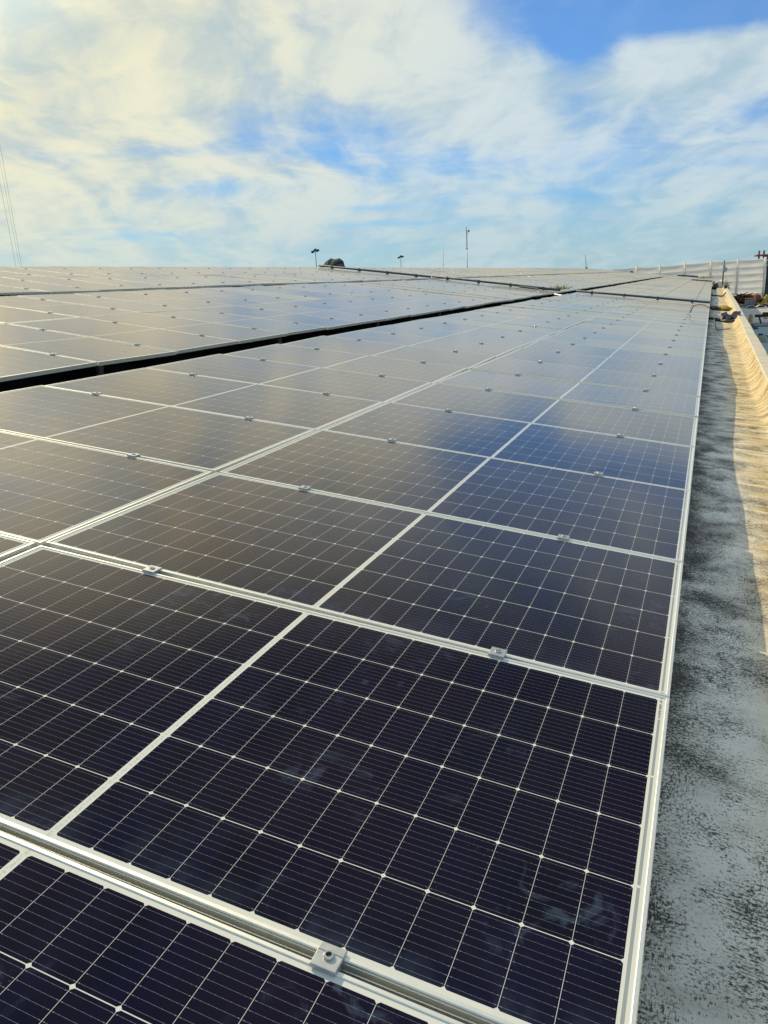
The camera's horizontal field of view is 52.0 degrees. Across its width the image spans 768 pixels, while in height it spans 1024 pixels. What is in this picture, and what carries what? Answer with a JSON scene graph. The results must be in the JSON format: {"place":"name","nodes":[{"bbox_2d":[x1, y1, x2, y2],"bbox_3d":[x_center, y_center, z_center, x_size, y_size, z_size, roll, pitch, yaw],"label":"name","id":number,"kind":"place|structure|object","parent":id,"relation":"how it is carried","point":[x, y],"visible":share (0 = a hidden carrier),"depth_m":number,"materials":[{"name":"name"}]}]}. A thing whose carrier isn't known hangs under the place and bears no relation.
{"place":"outdoors","nodes":[
{"label":"outdoors","id":0,"kind":"place"},
{"bbox_2d":[0,0,767,270],"label":"sky","id":1,"kind":"structure","parent":0,"point":[618,134],"materials":[{"name":"blue"}]},
{"label":"ground","id":2,"kind":"structure","parent":0,"visible":0},
{"bbox_2d":[0,272,662,391],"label":"roof","id":3,"kind":"structure","parent":2,"relation":"on","point":[58,377],"depth_m":9.99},
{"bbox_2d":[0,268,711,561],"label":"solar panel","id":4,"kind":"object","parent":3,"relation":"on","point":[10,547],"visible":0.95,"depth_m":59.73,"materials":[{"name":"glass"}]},
{"bbox_2d":[96,277,659,375],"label":"mounting rail","id":5,"kind":"object","parent":3,"relation":"on","point":[100,370],"visible":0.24,"depth_m":10.76,"materials":[{"name":"metal"}]},
{"bbox_2d":[0,345,96,381],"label":"solar panel","id":6,"kind":"object","parent":5,"relation":"on","point":[16,363],"visible":1,"depth_m":6.63,"materials":[{"name":"glass"}]},
{"bbox_2d":[0,324,176,365],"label":"solar panel","id":7,"kind":"object","parent":5,"relation":"on","point":[100,352],"visible":0.98,"depth_m":7.67,"materials":[{"name":"glass"}]},
{"bbox_2d":[9,317,237,353],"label":"solar panel","id":8,"kind":"object","parent":5,"relation":"on","point":[180,342],"visible":0.99,"depth_m":8.71,"materials":[{"name":"glass"}]},
{"bbox_2d":[86,313,286,343],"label":"solar panel","id":9,"kind":"object","parent":5,"relation":"on","point":[240,335],"visible":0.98,"depth_m":9.76,"materials":[{"name":"glass"}]},
{"bbox_2d":[194,306,359,329],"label":"solar panel","id":10,"kind":"object","parent":5,"relation":"on","point":[330,323],"visible":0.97,"depth_m":11.82,"materials":[{"name":"glass"}]},
{"bbox_2d":[236,303,387,323],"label":"solar panel","id":11,"kind":"object","parent":5,"relation":"on","point":[360,318],"visible":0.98,"depth_m":12.84,"materials":[{"name":"glass"}]},
{"bbox_2d":[275,300,410,319],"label":"solar panel","id":12,"kind":"object","parent":5,"relation":"on","point":[356,310],"visible":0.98,"depth_m":13.87,"materials":[{"name":"glass"}]},
{"bbox_2d":[330,297,449,312],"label":"solar panel","id":13,"kind":"object","parent":5,"relation":"on","point":[433,309],"visible":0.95,"depth_m":15.94,"materials":[{"name":"glass"}]},
{"bbox_2d":[359,295,465,309],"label":"solar panel","id":14,"kind":"object","parent":5,"relation":"on","point":[429,303],"visible":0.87,"depth_m":17.02,"materials":[{"name":"glass"}]},
{"bbox_2d":[377,293,479,307],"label":"solar panel","id":15,"kind":"object","parent":5,"relation":"on","point":[468,305],"visible":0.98,"depth_m":18.05,"materials":[{"name":"glass"}]},
{"bbox_2d":[395,292,491,305],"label":"solar panel","id":16,"kind":"object","parent":5,"relation":"on","point":[473,301],"visible":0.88,"depth_m":19.05,"materials":[{"name":"glass"}]},
{"bbox_2d":[410,292,502,302],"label":"solar panel","id":17,"kind":"object","parent":5,"relation":"on","point":[466,297],"visible":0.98,"depth_m":20.04,"materials":[{"name":"glass"}]},
{"bbox_2d":[437,289,522,299],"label":"solar panel","id":18,"kind":"object","parent":5,"relation":"on","point":[484,294],"visible":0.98,"depth_m":21.99,"materials":[{"name":"glass"}]},
{"bbox_2d":[451,288,530,298],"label":"solar panel","id":19,"kind":"object","parent":5,"relation":"on","point":[494,293],"visible":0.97,"depth_m":23.13,"materials":[{"name":"glass"}]},
{"bbox_2d":[497,285,563,292],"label":"solar panel","id":20,"kind":"object","parent":5,"relation":"on","point":[534,289],"visible":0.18,"depth_m":28.05,"materials":[{"name":"glass"}]},
{"bbox_2d":[432,275,560,290],"bbox_3d":[3.981,-8.247,28.327,4.713,0.741,0.160,4,17,22],"label":"conduit","id":21,"kind":"object","parent":20,"relation":"attached to","point":[500,283],"visible":1,"depth_m":28.33,"materials":[{"name":"grey metal"}]},
{"bbox_2d":[636,280,767,1023],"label":"roof gutter","id":22,"kind":"object","parent":3,"relation":"on","point":[705,958],"visible":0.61,"depth_m":2.42,"materials":[{"name":"paint"}]},
{"bbox_2d":[721,280,767,382],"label":"parapet wall","id":23,"kind":"structure","parent":3,"relation":"part of","point":[759,351],"depth_m":14.14,"materials":[{"name":"paint"}]},
{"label":"mounting rail","id":24,"kind":"object","parent":3,"relation":"attached to","visible":0},
{"bbox_2d":[169,288,299,302],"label":"solar panel","id":25,"kind":"object","parent":24,"relation":"on","point":[258,298],"visible":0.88,"depth_m":14.65,"materials":[{"name":"glass"}]},
{"bbox_2d":[203,287,324,300],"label":"solar panel","id":26,"kind":"object","parent":24,"relation":"on","point":[263,293],"visible":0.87,"depth_m":15.63,"materials":[{"name":"glass"}]},
{"bbox_2d":[270,285,368,296],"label":"solar panel","id":27,"kind":"object","parent":24,"relation":"on","point":[351,294],"visible":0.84,"depth_m":17.78,"materials":[{"name":"glass"}]},
{"bbox_2d":[288,284,385,294],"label":"solar panel","id":28,"kind":"object","parent":24,"relation":"on","point":[325,287],"visible":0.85,"depth_m":18.77,"materials":[{"name":"glass"}]},
{"bbox_2d":[314,283,404,293],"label":"solar panel","id":29,"kind":"object","parent":24,"relation":"on","point":[359,288],"visible":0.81,"depth_m":19.78,"materials":[{"name":"glass"}]},
{"bbox_2d":[332,283,421,291],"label":"solar panel","id":30,"kind":"object","parent":24,"relation":"on","point":[377,287],"visible":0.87,"depth_m":20.82,"materials":[{"name":"glass"}]},
{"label":"mounting rail","id":31,"kind":"object","parent":3,"relation":"attached to","visible":0},
{"bbox_2d":[0,285,49,294],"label":"solar panel","id":32,"kind":"object","parent":31,"relation":"on","point":[6,290],"visible":1,"depth_m":12.34,"materials":[{"name":"glass"}]},
{"bbox_2d":[5,276,141,291],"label":"solar panel","id":33,"kind":"object","parent":31,"relation":"on","point":[102,287],"visible":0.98,"depth_m":14.41,"materials":[{"name":"glass"}]},
{"bbox_2d":[57,276,179,289],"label":"solar panel","id":34,"kind":"object","parent":31,"relation":"on","point":[146,286],"visible":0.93,"depth_m":15.47,"materials":[{"name":"glass"}]},
{"bbox_2d":[168,275,266,285],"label":"solar panel","id":35,"kind":"object","parent":31,"relation":"on","point":[242,283],"visible":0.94,"depth_m":18.57,"materials":[{"name":"glass"}]},
{"bbox_2d":[218,274,310,283],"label":"solar panel","id":36,"kind":"object","parent":31,"relation":"on","point":[266,278],"visible":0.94,"depth_m":20.58,"materials":[{"name":"glass"}]},
{"bbox_2d":[240,274,329,282],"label":"solar panel","id":37,"kind":"object","parent":31,"relation":"on","point":[289,278],"visible":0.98,"depth_m":21.65,"materials":[{"name":"glass"}]},
{"bbox_2d":[262,274,346,282],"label":"solar panel","id":38,"kind":"object","parent":31,"relation":"on","point":[312,278],"visible":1,"depth_m":22.64,"materials":[{"name":"glass"}]},
{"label":"mounting rail","id":39,"kind":"object","parent":3,"relation":"on","visible":0},
{"bbox_2d":[0,267,85,276],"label":"solar panel","id":40,"kind":"object","parent":39,"relation":"on","point":[32,271],"visible":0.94,"depth_m":16.22,"materials":[{"name":"glass"}]},
{"bbox_2d":[9,266,124,275],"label":"solar panel","id":41,"kind":"object","parent":39,"relation":"on","point":[69,271],"visible":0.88,"depth_m":17.27,"materials":[{"name":"glass"}]},
{"bbox_2d":[153,267,228,274],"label":"solar panel","id":42,"kind":"object","parent":39,"relation":"on","point":[197,271],"visible":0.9,"depth_m":21.39,"materials":[{"name":"glass"}]},
{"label":"mounting rail","id":43,"kind":"object","parent":3,"relation":"attached to","visible":0},
{"bbox_2d":[0,545,669,1023],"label":"solar panel","id":44,"kind":"object","parent":43,"relation":"on","point":[460,835],"visible":1,"depth_m":1.74,"materials":[{"name":"glass"}]},
{"bbox_2d":[219,429,690,561],"bbox_3d":[0.413,-0.155,4.090,2.210,0.048,1.168,11,20,19],"label":"solar panel","id":45,"kind":"object","parent":43,"relation":"on","point":[600,509],"visible":0.96,"depth_m":3.97,"materials":[{"name":"glass"}]},
{"bbox_2d":[436,369,699,417],"bbox_3d":[1.700,-1.105,7.161,2.210,0.048,1.168,11,19,19],"label":"solar panel","id":46,"kind":"object","parent":43,"relation":"on","point":[652,401],"visible":0.98,"depth_m":7.07,"materials":[{"name":"glass"}]},
{"bbox_2d":[471,357,701,396],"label":"solar panel","id":47,"kind":"object","parent":43,"relation":"on","point":[652,382],"visible":0.97,"depth_m":8.10,"materials":[{"name":"glass"}]},
{"bbox_2d":[522,340,703,367],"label":"solar panel","id":48,"kind":"object","parent":43,"relation":"on","point":[650,357],"visible":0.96,"depth_m":10.22,"materials":[{"name":"glass"}]},
{"bbox_2d":[554,329,705,350],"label":"solar panel","id":49,"kind":"object","parent":43,"relation":"on","point":[643,340],"visible":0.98,"depth_m":12.25,"materials":[{"name":"glass"}]},
{"bbox_2d":[567,325,705,343],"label":"solar panel","id":50,"kind":"object","parent":43,"relation":"on","point":[676,337],"visible":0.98,"depth_m":13.30,"materials":[{"name":"glass"}]},
{"bbox_2d":[578,322,706,337],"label":"solar panel","id":51,"kind":"object","parent":43,"relation":"on","point":[657,330],"visible":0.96,"depth_m":14.30,"materials":[{"name":"glass"}]},
{"bbox_2d":[602,312,707,325],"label":"solar panel","id":52,"kind":"object","parent":43,"relation":"on","point":[660,319],"visible":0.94,"depth_m":17.36,"materials":[{"name":"glass"}]},
{"bbox_2d":[614,308,708,318],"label":"solar panel","id":53,"kind":"object","parent":43,"relation":"on","point":[662,313],"visible":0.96,"depth_m":19.40,"materials":[{"name":"glass"}]},
{"bbox_2d":[623,305,708,313],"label":"solar panel","id":54,"kind":"object","parent":43,"relation":"on","point":[659,308],"visible":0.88,"depth_m":21.36,"materials":[{"name":"glass"}]},
{"bbox_2d":[641,298,709,304],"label":"solar panel","id":55,"kind":"object","parent":43,"relation":"on","point":[675,301],"visible":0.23,"depth_m":26.53,"materials":[{"name":"glass"}]},
{"bbox_2d":[576,290,709,303],"bbox_3d":[8.710,-7.297,26.640,4.356,0.605,0.160,4,17,22],"label":"conduit","id":56,"kind":"object","parent":55,"relation":"on","point":[642,296],"visible":0.97,"depth_m":26.58,"materials":[{"name":"grey metal"}]},
{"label":"mounting rail","id":57,"kind":"object","parent":3,"relation":"attached to","visible":0},
{"bbox_2d":[0,431,211,546],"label":"solar panel","id":58,"kind":"object","parent":57,"relation":"on","point":[50,490],"visible":0.94,"depth_m":3.63,"materials":[{"name":"glass"}]},
{"bbox_2d":[0,385,315,473],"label":"solar panel","id":59,"kind":"object","parent":57,"relation":"on","point":[213,443],"visible":0.94,"depth_m":4.70,"materials":[{"name":"glass"}]},
{"bbox_2d":[44,368,383,429],"bbox_3d":[-1.226,-0.871,5.856,2.210,0.050,1.168,11,20,19],"label":"solar panel","id":60,"kind":"object","parent":57,"relation":"on","point":[289,406],"visible":0.96,"depth_m":5.77,"materials":[{"name":"glass"}]},
{"bbox_2d":[146,354,431,402],"bbox_3d":[-0.797,-1.190,6.879,2.210,0.049,1.168,11,20,19],"label":"solar panel","id":61,"kind":"object","parent":57,"relation":"on","point":[379,387],"visible":0.95,"depth_m":6.81,"materials":[{"name":"glass"}]},
{"bbox_2d":[225,344,467,383],"bbox_3d":[-0.369,-1.505,7.903,2.210,0.048,1.168,11,21,19],"label":"solar panel","id":62,"kind":"object","parent":57,"relation":"on","point":[386,366],"visible":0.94,"depth_m":7.87,"materials":[{"name":"glass"}]},
{"bbox_2d":[284,336,495,369],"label":"solar panel","id":63,"kind":"object","parent":57,"relation":"on","point":[427,355],"visible":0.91,"depth_m":8.90,"materials":[{"name":"glass"}]},
{"bbox_2d":[330,330,517,357],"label":"solar panel","id":64,"kind":"object","parent":57,"relation":"on","point":[449,345],"visible":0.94,"depth_m":9.94,"materials":[{"name":"glass"}]},
{"bbox_2d":[362,325,535,347],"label":"solar panel","id":65,"kind":"object","parent":57,"relation":"on","point":[461,336],"visible":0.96,"depth_m":10.94,"materials":[{"name":"glass"}]},
{"bbox_2d":[439,313,573,329],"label":"solar panel","id":66,"kind":"object","parent":57,"relation":"on","point":[547,324],"visible":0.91,"depth_m":13.99,"materials":[{"name":"glass"}]},
{"bbox_2d":[490,306,598,317],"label":"solar panel","id":67,"kind":"object","parent":57,"relation":"on","point":[548,311],"visible":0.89,"depth_m":17.12,"materials":[{"name":"glass"}]},
{"bbox_2d":[513,302,610,312],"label":"solar panel","id":68,"kind":"object","parent":57,"relation":"on","point":[567,307],"visible":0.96,"depth_m":19.11,"materials":[{"name":"glass"}]},
{"bbox_2d":[524,300,615,310],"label":"solar panel","id":69,"kind":"object","parent":57,"relation":"on","point":[571,304],"visible":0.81,"depth_m":20.23,"materials":[{"name":"glass"}]},
{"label":"mounting rail","id":70,"kind":"object","parent":3,"relation":"attached to","visible":0},
{"bbox_2d":[149,309,326,334],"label":"solar panel","id":71,"kind":"object","parent":70,"relation":"on","point":[290,328],"visible":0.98,"depth_m":10.78,"materials":[{"name":"glass"}]},
{"bbox_2d":[303,298,431,316],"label":"solar panel","id":72,"kind":"object","parent":70,"relation":"on","point":[414,312],"visible":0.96,"depth_m":14.92,"materials":[{"name":"glass"}]},
{"bbox_2d":[423,290,512,301],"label":"solar panel","id":73,"kind":"object","parent":70,"relation":"on","point":[461,294],"visible":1,"depth_m":20.93,"materials":[{"name":"glass"}]},
{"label":"mounting rail","id":74,"kind":"object","parent":3,"relation":"attached to","visible":0},
{"bbox_2d":[0,277,99,293],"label":"solar panel","id":75,"kind":"object","parent":74,"relation":"on","point":[34,285],"visible":0.99,"depth_m":13.37,"materials":[{"name":"glass"}]},
{"bbox_2d":[93,276,211,288],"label":"solar panel","id":76,"kind":"object","parent":74,"relation":"on","point":[183,285],"visible":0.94,"depth_m":16.50,"materials":[{"name":"glass"}]},
{"bbox_2d":[135,276,240,286],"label":"solar panel","id":77,"kind":"object","parent":74,"relation":"on","point":[213,283],"visible":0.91,"depth_m":17.52,"materials":[{"name":"glass"}]},
{"bbox_2d":[194,275,289,284],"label":"solar panel","id":78,"kind":"object","parent":74,"relation":"on","point":[252,280],"visible":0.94,"depth_m":19.61,"materials":[{"name":"glass"}]},
{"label":"mounting rail","id":79,"kind":"object","parent":3,"relation":"on","visible":0},
{"bbox_2d":[393,320,550,340],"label":"solar panel","id":80,"kind":"object","parent":79,"relation":"on","point":[518,334],"visible":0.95,"depth_m":11.97,"materials":[{"name":"glass"}]},
{"bbox_2d":[419,317,563,334],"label":"solar panel","id":81,"kind":"object","parent":79,"relation":"on","point":[551,331],"visible":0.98,"depth_m":12.98,"materials":[{"name":"glass"}]},
{"bbox_2d":[460,310,583,325],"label":"solar panel","id":82,"kind":"object","parent":79,"relation":"on","point":[533,318],"visible":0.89,"depth_m":15.06,"materials":[{"name":"glass"}]},
{"bbox_2d":[474,308,591,321],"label":"solar panel","id":83,"kind":"object","parent":79,"relation":"on","point":[527,313],"visible":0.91,"depth_m":16.06,"materials":[{"name":"glass"}]},
{"bbox_2d":[501,304,603,314],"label":"solar panel","id":84,"kind":"object","parent":79,"relation":"on","point":[554,309],"visible":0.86,"depth_m":18.07,"materials":[{"name":"glass"}]},
{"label":"mounting rail","id":85,"kind":"object","parent":3,"relation":"attached to","visible":0},
{"bbox_2d":[0,306,79,323],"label":"solar panel","id":86,"kind":"object","parent":85,"relation":"on","point":[8,315],"visible":0.89,"depth_m":9.43,"materials":[{"name":"glass"}]},
{"bbox_2d":[0,296,141,317],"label":"solar panel","id":87,"kind":"object","parent":85,"relation":"on","point":[59,307],"visible":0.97,"depth_m":10.50,"materials":[{"name":"glass"}]},
{"bbox_2d":[17,294,191,312],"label":"solar panel","id":88,"kind":"object","parent":85,"relation":"on","point":[99,301],"visible":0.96,"depth_m":11.52,"materials":[{"name":"glass"}]},
{"bbox_2d":[74,291,233,308],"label":"solar panel","id":89,"kind":"object","parent":85,"relation":"on","point":[158,300],"visible":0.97,"depth_m":12.55,"materials":[{"name":"glass"}]},
{"bbox_2d":[126,289,265,305],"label":"solar panel","id":90,"kind":"object","parent":85,"relation":"on","point":[196,296],"visible":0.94,"depth_m":13.64,"materials":[{"name":"glass"}]},
{"bbox_2d":[236,285,349,298],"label":"solar panel","id":91,"kind":"object","parent":85,"relation":"on","point":[294,292],"visible":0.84,"depth_m":16.71,"materials":[{"name":"glass"}]},
{"bbox_2d":[351,282,429,291],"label":"solar panel","id":92,"kind":"object","parent":85,"relation":"on","point":[398,287],"visible":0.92,"depth_m":21.75,"materials":[{"name":"glass"}]},
{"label":"mounting rail","id":93,"kind":"object","parent":3,"relation":"attached to","visible":0},
{"bbox_2d":[49,266,158,275],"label":"solar panel","id":94,"kind":"object","parent":93,"relation":"on","point":[99,270],"visible":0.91,"depth_m":18.28,"materials":[{"name":"glass"}]},
{"bbox_2d":[84,266,182,275],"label":"solar panel","id":95,"kind":"object","parent":93,"relation":"on","point":[140,271],"visible":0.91,"depth_m":19.28,"materials":[{"name":"glass"}]},
{"bbox_2d":[122,267,212,274],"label":"solar panel","id":96,"kind":"object","parent":93,"relation":"on","point":[168,271],"visible":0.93,"depth_m":20.34,"materials":[{"name":"glass"}]},
{"bbox_2d":[176,267,255,273],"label":"solar panel","id":97,"kind":"object","parent":93,"relation":"on","point":[215,270],"visible":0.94,"depth_m":22.42,"materials":[{"name":"glass"}]},
{"bbox_2d":[319,267,378,272],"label":"solar panel","id":98,"kind":"object","parent":93,"relation":"on","point":[350,270],"visible":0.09,"depth_m":30.58,"materials":[{"name":"glass"}]},
{"bbox_2d":[318,265,430,277],"bbox_3d":[-0.404,-9.155,29.883,4.587,0.702,0.160,4,17,22],"label":"conduit","id":99,"kind":"object","parent":98,"relation":"on","point":[360,269],"visible":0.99,"depth_m":29.84,"materials":[{"name":"grey metal"}]},
{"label":"mounting rail","id":100,"kind":"object","parent":3,"relation":"on","visible":0},
{"bbox_2d":[0,832,463,1023],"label":"solar panel","id":101,"kind":"object","parent":100,"relation":"on","point":[80,944],"visible":1,"depth_m":1.28,"materials":[{"name":"glass"}]},
{"bbox_2d":[45,472,682,697],"bbox_3d":[-0.015,0.162,3.067,2.210,0.048,1.168,11,20,19],"label":"solar panel","id":102,"kind":"object","parent":100,"relation":"on","point":[562,603],"visible":0.99,"depth_m":2.90,"materials":[{"name":"glass"}]},
{"bbox_2d":[323,401,694,489],"bbox_3d":[0.842,-0.471,5.114,2.210,0.048,1.168,11,20,19],"label":"solar panel","id":103,"kind":"object","parent":100,"relation":"on","point":[620,455],"visible":0.97,"depth_m":5.03,"materials":[{"name":"glass"}]},
{"bbox_2d":[390,383,697,446],"bbox_3d":[1.271,-0.788,6.137,2.210,0.048,1.168,11,20,19],"label":"solar panel","id":104,"kind":"object","parent":100,"relation":"on","point":[634,422],"visible":0.97,"depth_m":6.06,"materials":[{"name":"glass"}]},
{"bbox_2d":[500,348,702,380],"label":"solar panel","id":105,"kind":"object","parent":100,"relation":"on","point":[629,366],"visible":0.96,"depth_m":9.17,"materials":[{"name":"glass"}]},
{"bbox_2d":[539,335,704,357],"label":"solar panel","id":106,"kind":"object","parent":100,"relation":"on","point":[669,350],"visible":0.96,"depth_m":11.22,"materials":[{"name":"glass"}]},
{"bbox_2d":[585,318,706,332],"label":"solar panel","id":107,"kind":"object","parent":100,"relation":"on","point":[637,324],"visible":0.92,"depth_m":15.32,"materials":[{"name":"glass"}]},
{"bbox_2d":[594,315,707,328],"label":"solar panel","id":108,"kind":"object","parent":100,"relation":"on","point":[650,321],"visible":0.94,"depth_m":16.35,"materials":[{"name":"glass"}]},
{"bbox_2d":[609,310,707,321],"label":"solar panel","id":109,"kind":"object","parent":100,"relation":"on","point":[655,315],"visible":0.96,"depth_m":18.39,"materials":[{"name":"glass"}]},
{"bbox_2d":[613,257,766,299],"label":"tarpaulin wall","id":110,"kind":"structure","parent":2,"relation":"on","point":[747,276],"depth_m":100.07,"materials":[{"name":"white fabric"},{"name":"metal"}]},
{"bbox_2d":[742,309,767,326],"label":"building","id":111,"kind":"structure","parent":2,"relation":"on","point":[756,321],"depth_m":64.67,"materials":[{"name":"concrete"}]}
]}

